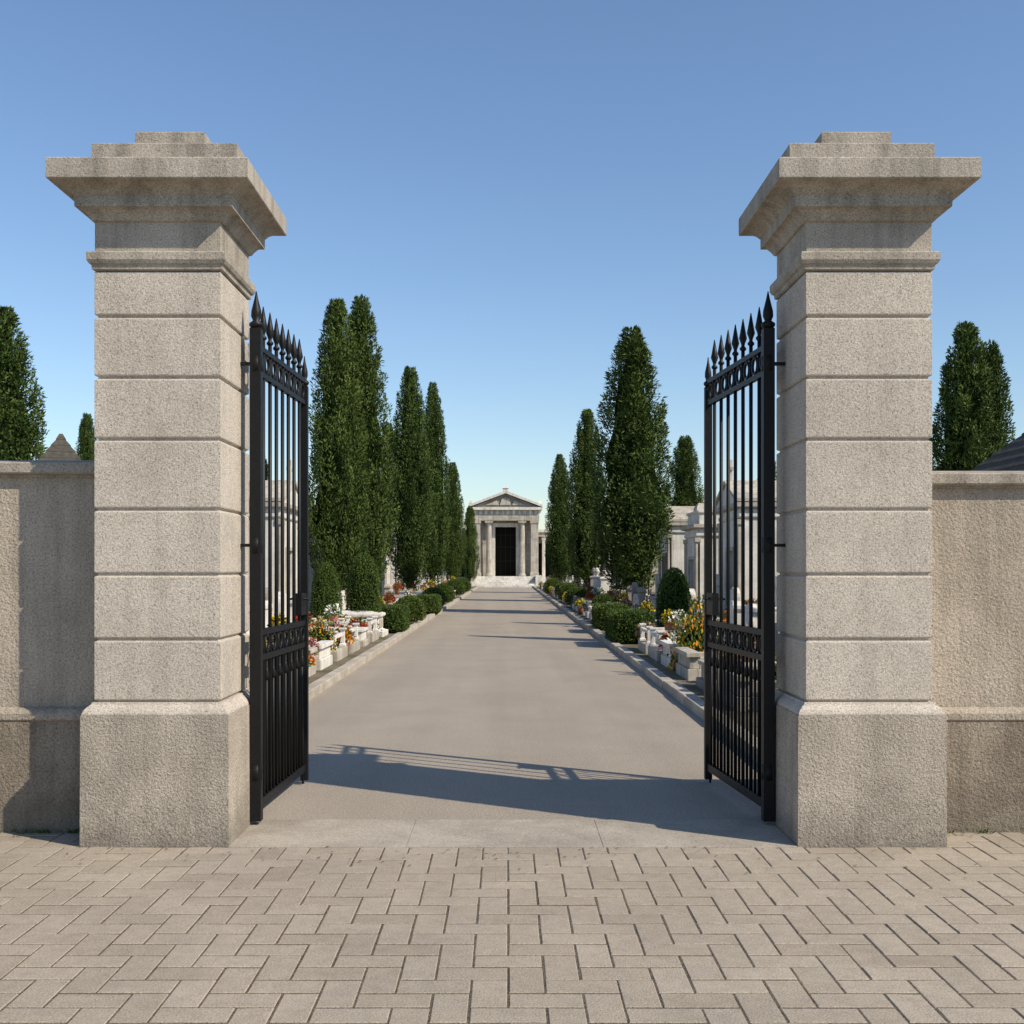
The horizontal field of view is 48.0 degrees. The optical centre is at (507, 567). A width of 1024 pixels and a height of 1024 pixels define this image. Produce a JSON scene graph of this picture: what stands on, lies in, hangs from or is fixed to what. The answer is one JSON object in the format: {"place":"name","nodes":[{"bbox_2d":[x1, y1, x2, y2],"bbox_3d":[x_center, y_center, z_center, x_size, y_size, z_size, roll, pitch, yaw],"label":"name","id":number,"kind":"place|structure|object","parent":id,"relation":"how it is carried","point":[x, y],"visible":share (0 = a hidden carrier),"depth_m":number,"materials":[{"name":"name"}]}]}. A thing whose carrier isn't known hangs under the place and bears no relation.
{"place":"outdoors","nodes":[
{"label":"outdoors","id":0,"kind":"place"},
{"bbox_2d":[309,586,475,683],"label":"gravel ground","id":1,"kind":"structure","parent":0,"point":[318,674],"depth_m":20.50,"materials":[{"name":"grey gravel"}]},
{"bbox_2d":[0,305,49,459],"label":"cypress tree","id":2,"kind":"object","parent":1,"relation":"on","point":[20,433],"visible":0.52,"depth_m":22.73,"materials":[{"name":"green plant"}]},
{"bbox_2d":[39,434,80,459],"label":"mausoleum","id":3,"kind":"structure","parent":1,"relation":"on","point":[60,448],"depth_m":20.78,"materials":[{"name":"stone"}]},
{"bbox_2d":[75,413,97,459],"bbox_3d":[-9.901,-1.003,26.992,0.924,5.319,0.869,0,0,37],"label":"cypress tree","id":4,"kind":"object","parent":1,"relation":"on","point":[86,441],"visible":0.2,"depth_m":26.89,"materials":[{"name":"green plant"}]},
{"bbox_2d":[246,460,297,613],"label":"mausoleum","id":5,"kind":"structure","parent":1,"relation":"on","point":[279,535],"depth_m":29.87,"materials":[{"name":"stone"}]},
{"bbox_2d":[246,628,347,660],"bbox_3d":[-3.950,1.150,20.525,2.000,1.030,1.240,0,0,0],"label":"railed tomb","id":6,"kind":"object","parent":1,"relation":"on","point":[340,652],"visible":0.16,"depth_m":20.51,"materials":[{"name":"stone"}]},
{"bbox_2d":[267,612,286,625],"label":"potted flowers","id":7,"kind":"object","parent":6,"relation":"on","point":[279,619],"visible":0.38,"depth_m":20.26,"materials":[{"name":"yellow plant"}]},
{"bbox_2d":[265,601,359,652],"bbox_3d":[-3.950,1.150,22.343,2.000,1.030,1.240,0,0,0],"label":"railed tomb","id":8,"kind":"object","parent":1,"relation":"on","point":[354,646],"visible":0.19,"depth_m":22.28,"materials":[{"name":"stone"}]},
{"bbox_2d":[309,650,316,666],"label":"potted flowers","id":9,"kind":"object","parent":1,"relation":"on","point":[312,659],"visible":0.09,"depth_m":15.98,"materials":[{"name":"orange plant"}]},
{"bbox_2d":[309,647,317,676],"bbox_3d":[-3.840,1.240,17.067,1.820,0.850,1.240,0,0,0],"label":"grave","id":10,"kind":"object","parent":1,"relation":"on","point":[312,670],"visible":0.05,"depth_m":17.37,"materials":[{"name":"stone"}]},
{"bbox_2d":[309,637,319,657],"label":"potted flowers","id":11,"kind":"object","parent":1,"relation":"on","point":[312,640],"visible":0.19,"depth_m":17.96,"materials":[{"name":"pink plant"}]},
{"bbox_2d":[309,509,321,611],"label":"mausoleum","id":12,"kind":"structure","parent":1,"relation":"on","point":[311,573],"depth_m":35.80,"materials":[{"name":"stone"}]},
{"bbox_2d":[313,640,333,669],"bbox_3d":[-3.840,1.240,18.731,1.820,0.850,1.240,0,0,0],"label":"grave","id":13,"kind":"object","parent":1,"relation":"on","point":[324,657],"visible":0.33,"depth_m":18.56,"materials":[{"name":"stone"}]},
{"bbox_2d":[296,615,338,651],"bbox_3d":[-3.229,1.113,19.503,0.744,0.652,0.834,0,0,-32],"label":"flowering shrub","id":14,"kind":"object","parent":13,"relation":"on","point":[319,633],"visible":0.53,"depth_m":19.40,"materials":[{"name":"orange plant"}]},
{"bbox_2d":[278,592,368,646],"bbox_3d":[-3.950,1.079,23.980,2.000,1.173,1.000,0,0,0],"label":"ledger gravestone","id":15,"kind":"object","parent":1,"relation":"on","point":[364,640],"visible":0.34,"depth_m":23.77,"materials":[{"name":"stone"}]},
{"bbox_2d":[309,561,343,621],"bbox_3d":[-4.194,0.708,26.508,0.794,1.770,0.790,0,0,0],"label":"topiary bush","id":16,"kind":"object","parent":1,"relation":"on","point":[326,586],"visible":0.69,"depth_m":26.30,"materials":[{"name":"green plant"}]},
{"bbox_2d":[290,596,378,641],"bbox_3d":[-3.950,1.150,25.675,2.000,1.030,1.240,0,0,0],"label":"railed tomb","id":17,"kind":"object","parent":1,"relation":"on","point":[372,635],"visible":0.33,"depth_m":25.39,"materials":[{"name":"stone"}]},
{"bbox_2d":[324,603,342,621],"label":"potted flowers","id":18,"kind":"object","parent":17,"relation":"on","point":[334,609],"visible":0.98,"depth_m":25.68,"materials":[{"name":"white plant"}]},
{"bbox_2d":[309,298,374,602],"bbox_3d":[-4.943,-3.060,32.979,2.138,9.472,2.161,0,0,-41],"label":"cypress tree","id":19,"kind":"object","parent":1,"relation":"on","point":[336,512],"visible":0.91,"depth_m":32.55,"materials":[{"name":"green plant"}]},
{"bbox_2d":[338,590,348,609],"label":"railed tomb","id":20,"kind":"object","parent":1,"relation":"on","point":[343,598],"visible":0.03,"depth_m":32.61,"materials":[{"name":"stone"}]},
{"bbox_2d":[335,624,355,649],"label":"potted flowers","id":21,"kind":"object","parent":1,"relation":"on","point":[348,636],"visible":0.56,"depth_m":21.22,"materials":[{"name":"orange plant"}]},
{"bbox_2d":[313,610,387,636],"bbox_3d":[-3.900,1.335,27.450,1.960,0.660,1.200,0,0,0],"label":"chest tomb","id":22,"kind":"object","parent":1,"relation":"on","point":[356,614],"visible":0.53,"depth_m":27.03,"materials":[{"name":"stone"}]},
{"bbox_2d":[348,617,368,626],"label":"potted flowers","id":23,"kind":"object","parent":1,"relation":"on","point":[360,622],"visible":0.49,"depth_m":24.89,"materials":[{"name":"red plant"}]},
{"bbox_2d":[345,552,383,612],"bbox_3d":[-3.452,0.592,27.508,0.942,1.996,0.946,0,0,33],"label":"topiary bush","id":24,"kind":"object","parent":1,"relation":"on","point":[363,589],"visible":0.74,"depth_m":27.25,"materials":[{"name":"green plant"}]},
{"bbox_2d":[344,294,401,590],"bbox_3d":[-4.359,-3.276,34.527,2.266,9.909,2.462,0,0,16],"label":"cypress tree","id":25,"kind":"object","parent":1,"relation":"on","point":[362,326],"visible":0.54,"depth_m":34.11,"materials":[{"name":"green plant"}]},
{"bbox_2d":[380,530,389,595],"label":"mausoleum","id":26,"kind":"structure","parent":1,"relation":"on","point":[386,580],"depth_m":49.95,"materials":[{"name":"stone"}]},
{"bbox_2d":[380,422,395,513],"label":"cypress tree","id":27,"kind":"object","parent":1,"relation":"on","point":[390,423],"visible":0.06,"depth_m":57.72,"materials":[{"name":"green plant"}]},
{"bbox_2d":[381,604,410,632],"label":"box hedge","id":28,"kind":"object","parent":1,"relation":"on","point":[396,618],"visible":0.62,"depth_m":28.39,"materials":[{"name":"green plant"}]},
{"bbox_2d":[390,527,402,592],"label":"mausoleum","id":29,"kind":"structure","parent":1,"relation":"on","point":[392,580],"depth_m":54.60,"materials":[{"name":"stone"}]},
{"bbox_2d":[395,595,427,622],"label":"round shrub","id":30,"kind":"object","parent":1,"relation":"on","point":[415,604],"visible":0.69,"depth_m":33.26,"materials":[{"name":"green plant"}]},
{"bbox_2d":[386,365,439,590],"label":"cypress tree","id":31,"kind":"object","parent":1,"relation":"on","point":[410,453],"visible":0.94,"depth_m":47.53,"materials":[{"name":"green plant"}]},
{"bbox_2d":[414,593,442,613],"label":"box hedge","id":32,"kind":"object","parent":1,"relation":"on","point":[433,602],"visible":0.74,"depth_m":40.19,"materials":[{"name":"green plant"}]},
{"bbox_2d":[422,587,445,606],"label":"round shrub","id":33,"kind":"object","parent":1,"relation":"on","point":[432,590],"visible":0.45,"depth_m":45.82,"materials":[{"name":"green plant"}]},
{"bbox_2d":[421,381,451,583],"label":"cypress tree","id":34,"kind":"object","parent":1,"relation":"on","point":[433,427],"visible":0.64,"depth_m":59.62,"materials":[{"name":"green plant"}]},
{"bbox_2d":[433,583,455,601],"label":"round shrub","id":35,"kind":"object","parent":1,"relation":"on","point":[448,591],"visible":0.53,"depth_m":51.73,"materials":[{"name":"green plant"}]},
{"bbox_2d":[443,462,468,579],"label":"cypress tree","id":36,"kind":"object","parent":1,"relation":"on","point":[453,565],"visible":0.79,"depth_m":79.59,"materials":[{"name":"green plant"}]},
{"bbox_2d":[446,579,465,594],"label":"round shrub","id":37,"kind":"object","parent":1,"relation":"on","point":[458,586],"visible":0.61,"depth_m":65.66,"materials":[{"name":"green plant"}]},
{"bbox_2d":[458,577,471,591],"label":"round shrub","id":38,"kind":"object","parent":1,"relation":"on","point":[464,580],"visible":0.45,"depth_m":74.70,"materials":[{"name":"green plant"}]},
{"bbox_2d":[461,505,479,581],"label":"cypress tree","id":39,"kind":"object","parent":1,"relation":"on","point":[471,557],"visible":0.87,"depth_m":97.68,"materials":[{"name":"green plant"}]},
{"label":"railed tomb","id":40,"kind":"object","parent":1,"relation":"on","visible":0},
{"bbox_2d":[383,593,395,604],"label":"potted flowers","id":41,"kind":"object","parent":40,"relation":"on","point":[387,597],"visible":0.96,"depth_m":36.24,"materials":[{"name":"red plant"}]},
{"bbox_2d":[383,594,416,601],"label":"chest tomb","id":42,"kind":"object","parent":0,"point":[399,596],"depth_m":43.11,"materials":[{"name":"stone"}]},
{"bbox_2d":[392,582,402,594],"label":"potted flowers","id":43,"kind":"object","parent":42,"relation":"on","point":[396,588],"visible":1,"depth_m":43.31,"materials":[{"name":"red plant"}]},
{"bbox_2d":[0,832,1023,1023],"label":"herringbone pavement","id":44,"kind":"structure","parent":0,"point":[713,988],"depth_m":5.35,"materials":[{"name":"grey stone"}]},
{"bbox_2d":[45,132,286,847],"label":"stone gate pillar","id":45,"kind":"structure","parent":44,"relation":"on","point":[187,224],"depth_m":7.06,"materials":[{"name":"grey stone"}]},
{"bbox_2d":[240,291,310,821],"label":"wrought iron gate","id":46,"kind":"structure","parent":45,"relation":"attached to","point":[278,717],"depth_m":8.14,"materials":[{"name":"black metal"}]},
{"bbox_2d":[0,828,994,834],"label":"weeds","id":47,"kind":"object","parent":44,"relation":"on","point":[41,831],"visible":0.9,"depth_m":7.36,"materials":[{"name":"green plant"}]},
{"bbox_2d":[739,132,981,847],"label":"stone gate pillar","id":48,"kind":"structure","parent":44,"relation":"on","point":[838,225],"depth_m":7.06,"materials":[{"name":"grey stone"}]},
{"bbox_2d":[702,291,785,821],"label":"wrought iron gate","id":49,"kind":"structure","parent":48,"relation":"attached to","point":[720,667],"depth_m":8.15,"materials":[{"name":"black metal"}]},
{"bbox_2d":[263,587,760,819],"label":"asphalt road","id":50,"kind":"structure","parent":0,"point":[505,703],"depth_m":11.74,"materials":[{"name":"grey asphalt"}]},
{"bbox_2d":[0,0,1023,529],"label":"sky","id":51,"kind":"structure","parent":0,"point":[511,187],"materials":[{"name":"blue"}]},
{"bbox_2d":[535,585,753,734],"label":"gravel ground","id":52,"kind":"structure","parent":0,"point":[691,686],"depth_m":18.46,"materials":[{"name":"grey gravel"}]},
{"bbox_2d":[543,578,560,592],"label":"round shrub","id":53,"kind":"object","parent":52,"relation":"on","point":[550,582],"visible":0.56,"depth_m":69.69,"materials":[{"name":"green plant"}]},
{"bbox_2d":[544,454,574,581],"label":"cypress tree","id":54,"kind":"object","parent":52,"relation":"on","point":[558,552],"visible":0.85,"depth_m":77.49,"materials":[{"name":"green plant"}]},
{"bbox_2d":[556,582,577,599],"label":"round shrub","id":55,"kind":"object","parent":52,"relation":"on","point":[563,588],"visible":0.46,"depth_m":54.74,"materials":[{"name":"green plant"}]},
{"bbox_2d":[564,586,586,605],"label":"round shrub","id":56,"kind":"object","parent":52,"relation":"on","point":[579,591],"visible":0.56,"depth_m":46.76,"materials":[{"name":"green plant"}]},
{"bbox_2d":[574,598,584,613],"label":"potted flowers","id":57,"kind":"object","parent":52,"relation":"on","point":[578,603],"visible":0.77,"depth_m":40.31,"materials":[{"name":"yellow plant"}]},
{"bbox_2d":[562,568,600,602],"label":"urn stele monument","id":58,"kind":"object","parent":52,"relation":"on","point":[596,581],"visible":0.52,"depth_m":54.00,"materials":[{"name":"stone"}]},
{"bbox_2d":[565,409,606,587],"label":"cypress tree","id":59,"kind":"object","parent":52,"relation":"on","point":[584,561],"visible":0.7,"depth_m":57.49,"materials":[{"name":"green plant"}]},
{"bbox_2d":[567,570,608,605],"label":"urn stele monument","id":60,"kind":"object","parent":52,"relation":"on","point":[603,582],"visible":0.2,"depth_m":49.71,"materials":[{"name":"stone"}]},
{"bbox_2d":[591,593,618,605],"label":"round shrub","id":61,"kind":"object","parent":52,"relation":"on","point":[603,598],"visible":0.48,"depth_m":37.80,"materials":[{"name":"green plant"}]},
{"bbox_2d":[579,586,631,606],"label":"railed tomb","id":62,"kind":"object","parent":52,"relation":"on","point":[628,589],"visible":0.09,"depth_m":41.22,"materials":[{"name":"stone"}]},
{"bbox_2d":[582,582,637,614],"bbox_3d":[3.580,1.079,39.665,2.000,1.173,1.000,0,0,0],"label":"ledger gravestone","id":63,"kind":"object","parent":52,"relation":"on","point":[634,588],"visible":0.23,"depth_m":39.47,"materials":[{"name":"stone"}]},
{"bbox_2d":[591,602,629,630],"bbox_3d":[2.716,1.267,30.491,1.042,0.740,1.984,0,0,0],"label":"box hedge","id":64,"kind":"object","parent":52,"relation":"on","point":[598,611],"visible":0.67,"depth_m":29.77,"materials":[{"name":"green plant"}]},
{"bbox_2d":[588,594,638,619],"bbox_3d":[3.470,1.240,36.235,1.820,0.850,1.240,0,0,0],"label":"grave","id":65,"kind":"object","parent":52,"relation":"on","point":[635,599],"visible":0.18,"depth_m":36.04,"materials":[{"name":"stone"}]},
{"bbox_2d":[585,587,645,617],"bbox_3d":[3.580,1.150,37.929,2.000,1.030,1.240,0,0,0],"label":"railed tomb","id":66,"kind":"object","parent":52,"relation":"on","point":[641,591],"visible":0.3,"depth_m":37.64,"materials":[{"name":"stone"}]},
{"bbox_2d":[593,589,659,607],"bbox_3d":[3.580,1.150,34.596,2.000,1.030,1.240,0,0,0],"label":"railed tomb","id":67,"kind":"object","parent":52,"relation":"on","point":[651,592],"visible":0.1,"depth_m":34.43,"materials":[{"name":"stone"}]},
{"bbox_2d":[603,607,655,643],"bbox_3d":[2.657,1.250,25.190,1.094,0.777,2.084,0,0,0],"label":"box hedge","id":68,"kind":"object","parent":52,"relation":"on","point":[620,625],"visible":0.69,"depth_m":24.35,"materials":[{"name":"green plant"}]},
{"bbox_2d":[586,324,675,593],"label":"cypress tree","id":69,"kind":"object","parent":52,"relation":"on","point":[633,517],"visible":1,"depth_m":41.28,"materials":[{"name":"green plant"}]},
{"bbox_2d":[634,621,653,639],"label":"potted flowers","id":70,"kind":"object","parent":52,"relation":"on","point":[637,628],"visible":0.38,"depth_m":22.88,"materials":[{"name":"green plant"}]},
{"bbox_2d":[642,541,657,600],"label":"mausoleum","id":71,"kind":"structure","parent":52,"relation":"on","point":[651,581],"depth_m":49.40,"materials":[{"name":"stone"}]},
{"bbox_2d":[658,629,677,646],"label":"potted flowers","id":72,"kind":"object","parent":52,"relation":"on","point":[664,636],"visible":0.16,"depth_m":19.80,"materials":[{"name":"red plant"}]},
{"bbox_2d":[655,567,692,626],"bbox_3d":[3.819,0.775,26.500,0.912,1.638,0.916,0,0,-25],"label":"topiary bush","id":73,"kind":"object","parent":52,"relation":"on","point":[674,589],"visible":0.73,"depth_m":26.28,"materials":[{"name":"green plant"}]},
{"bbox_2d":[664,630,685,641],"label":"potted flowers","id":74,"kind":"object","parent":52,"relation":"on","point":[672,637],"visible":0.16,"depth_m":19.52,"materials":[{"name":"white plant"}]},
{"bbox_2d":[655,589,697,626],"bbox_3d":[3.580,1.079,27.467,2.000,1.173,1.000,0,0,0],"label":"ledger gravestone","id":75,"kind":"object","parent":52,"relation":"on","point":[693,593],"visible":0.16,"depth_m":27.13,"materials":[{"name":"stone"}]},
{"bbox_2d":[665,434,703,505],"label":"cypress tree","id":76,"kind":"object","parent":52,"relation":"on","point":[685,476],"visible":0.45,"depth_m":61.54,"materials":[{"name":"green plant"}]},
{"bbox_2d":[658,506,712,591],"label":"mausoleum","id":77,"kind":"structure","parent":52,"relation":"on","point":[673,555],"depth_m":42.60,"materials":[{"name":"stone"}]},
{"bbox_2d":[638,601,740,653],"bbox_3d":[3.580,1.150,22.177,2.000,1.030,1.240,0,0,0],"label":"railed tomb","id":78,"kind":"object","parent":52,"relation":"on","point":[643,643],"visible":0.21,"depth_m":21.90,"materials":[{"name":"stone"}]},
{"bbox_2d":[659,609,676,629],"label":"potted flowers","id":79,"kind":"object","parent":78,"relation":"on","point":[664,618],"visible":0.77,"depth_m":22.08,"materials":[{"name":"yellow plant"}]},
{"bbox_2d":[667,609,686,630],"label":"potted flowers","id":80,"kind":"object","parent":78,"relation":"on","point":[675,613],"visible":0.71,"depth_m":21.95,"materials":[{"name":"white plant"}]},
{"bbox_2d":[666,594,718,670],"bbox_3d":[2.937,1.041,18.003,0.827,1.304,0.927,0,0,-32],"label":"flowering shrub","id":81,"kind":"object","parent":52,"relation":"on","point":[692,636],"visible":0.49,"depth_m":17.89,"materials":[{"name":"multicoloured plant"}]},
{"bbox_2d":[678,599,717,636],"bbox_3d":[3.276,1.101,19.977,0.874,1.153,0.912,0,0,0],"label":"flowering shrub","id":82,"kind":"object","parent":52,"relation":"on","point":[695,613],"visible":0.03,"depth_m":20.02,"materials":[{"name":"orange plant"}]},
{"bbox_2d":[681,503,718,610],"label":"mausoleum","id":83,"kind":"structure","parent":52,"relation":"on","point":[693,540],"depth_m":36.35,"materials":[{"name":"stone"}]},
{"bbox_2d":[648,603,756,660],"bbox_3d":[3.580,1.150,20.565,2.000,1.030,1.240,0,0,0],"label":"railed tomb","id":84,"kind":"object","parent":52,"relation":"on","point":[655,652],"visible":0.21,"depth_m":20.52,"materials":[{"name":"stone"}]},
{"bbox_2d":[659,618,756,668],"bbox_3d":[3.470,1.240,18.808,1.820,0.850,1.240,0,0,0],"label":"grave","id":85,"kind":"object","parent":52,"relation":"on","point":[665,660],"visible":0.23,"depth_m":18.70,"materials":[{"name":"stone"}]},
{"bbox_2d":[703,587,740,620],"bbox_3d":[4.980,1.079,29.198,2.000,1.173,1.000,0,0,0],"label":"ledger gravestone","id":86,"kind":"object","parent":52,"relation":"on","point":[732,595],"visible":0.09,"depth_m":29.04,"materials":[{"name":"stone"}]},
{"bbox_2d":[674,623,779,680],"bbox_3d":[3.470,1.240,17.081,1.820,0.850,1.240,0,0,0],"label":"grave","id":87,"kind":"object","parent":52,"relation":"on","point":[688,667],"visible":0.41,"depth_m":16.70,"materials":[{"name":"stone"}]},
{"bbox_2d":[716,460,779,611],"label":"mausoleum","id":88,"kind":"structure","parent":52,"relation":"on","point":[739,535],"depth_m":29.60,"materials":[{"name":"stone"}]},
{"bbox_2d":[928,320,1006,470],"bbox_3d":[7.159,-1.113,17.974,1.493,5.540,1.477,0,0,-6],"label":"cypress tree","id":89,"kind":"object","parent":52,"relation":"on","point":[965,440],"visible":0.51,"depth_m":17.77,"materials":[{"name":"green plant"}]},
{"bbox_2d":[976,339,1015,454],"bbox_3d":[7.847,-1.041,18.816,1.373,5.395,1.291,0,0,-30],"label":"cypress tree","id":90,"kind":"object","parent":52,"relation":"on","point":[995,359],"visible":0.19,"depth_m":18.54,"materials":[{"name":"green plant"}]},
{"bbox_2d":[971,433,1023,470],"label":"mausoleum","id":91,"kind":"structure","parent":52,"relation":"on","point":[1009,456],"depth_m":14.44,"materials":[{"name":"stone"}]},
{"bbox_2d":[639,600,655,611],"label":"potted flowers","id":92,"kind":"object","parent":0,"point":[645,605],"visible":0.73,"depth_m":27.27,"materials":[{"name":"yellow plant"}]},
{"bbox_2d":[650,574,659,617],"bbox_3d":[3.540,0.915,32.796,1.920,1.500,1.000,0,0,0],"label":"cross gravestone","id":93,"kind":"object","parent":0,"point":[657,583],"visible":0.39,"depth_m":32.75,"materials":[{"name":"stone"}]},
{"bbox_2d":[656,574,724,619],"bbox_3d":[4.940,0.915,31.070,1.920,1.500,1.000,0,0,0],"label":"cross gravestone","id":94,"kind":"object","parent":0,"point":[717,583],"visible":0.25,"depth_m":31.02,"materials":[{"name":"stone"}]},
{"bbox_2d":[696,660,776,689],"bbox_3d":[3.580,1.079,15.269,2.000,1.173,1.000,0,0,0],"label":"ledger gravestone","id":95,"kind":"object","parent":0,"point":[699,682],"visible":0.13,"depth_m":15.52,"materials":[{"name":"stone"}]},
{"bbox_2d":[733,672,779,710],"bbox_3d":[3.470,1.240,13.548,1.820,0.850,1.240,0,0,0],"label":"grave","id":96,"kind":"object","parent":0,"point":[776,687],"visible":0.04,"depth_m":12.98,"materials":[{"name":"stone"}]},
{"bbox_2d":[775,576,776,622],"bbox_3d":[4.940,0.915,24.088,1.920,1.500,1.000,0,0,0],"label":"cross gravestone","id":97,"kind":"object","parent":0,"point":[775,599],"visible":0.16,"depth_m":24.04,"materials":[{"name":"stone"}]},
{"label":"ground","id":98,"kind":"structure","parent":0,"visible":0},
{"bbox_2d":[0,460,97,832],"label":"stone wall","id":99,"kind":"structure","parent":98,"relation":"on","point":[48,574],"depth_m":7.44,"materials":[{"name":"grey stone"}]},
{"bbox_2d":[309,586,478,699],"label":"kerb","id":100,"kind":"structure","parent":98,"relation":"on","point":[323,683],"depth_m":20.33,"materials":[{"name":"stone"}]},
{"bbox_2d":[441,486,582,586],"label":"temple chapel","id":101,"kind":"structure","parent":98,"relation":"on","point":[511,538],"depth_m":104.11,"materials":[{"name":"stone"}]},
{"bbox_2d":[228,820,796,847],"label":"threshold slab","id":102,"kind":"structure","parent":98,"relation":"on","point":[505,833],"depth_m":7.30,"materials":[{"name":"stone"}]},
{"bbox_2d":[533,586,753,758],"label":"kerb","id":103,"kind":"structure","parent":98,"relation":"on","point":[689,699],"depth_m":17.56,"materials":[{"name":"stone"}]},
{"bbox_2d":[928,471,1023,832],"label":"stone wall","id":104,"kind":"structure","parent":98,"relation":"on","point":[977,576],"depth_m":7.44,"materials":[{"name":"grey stone"}]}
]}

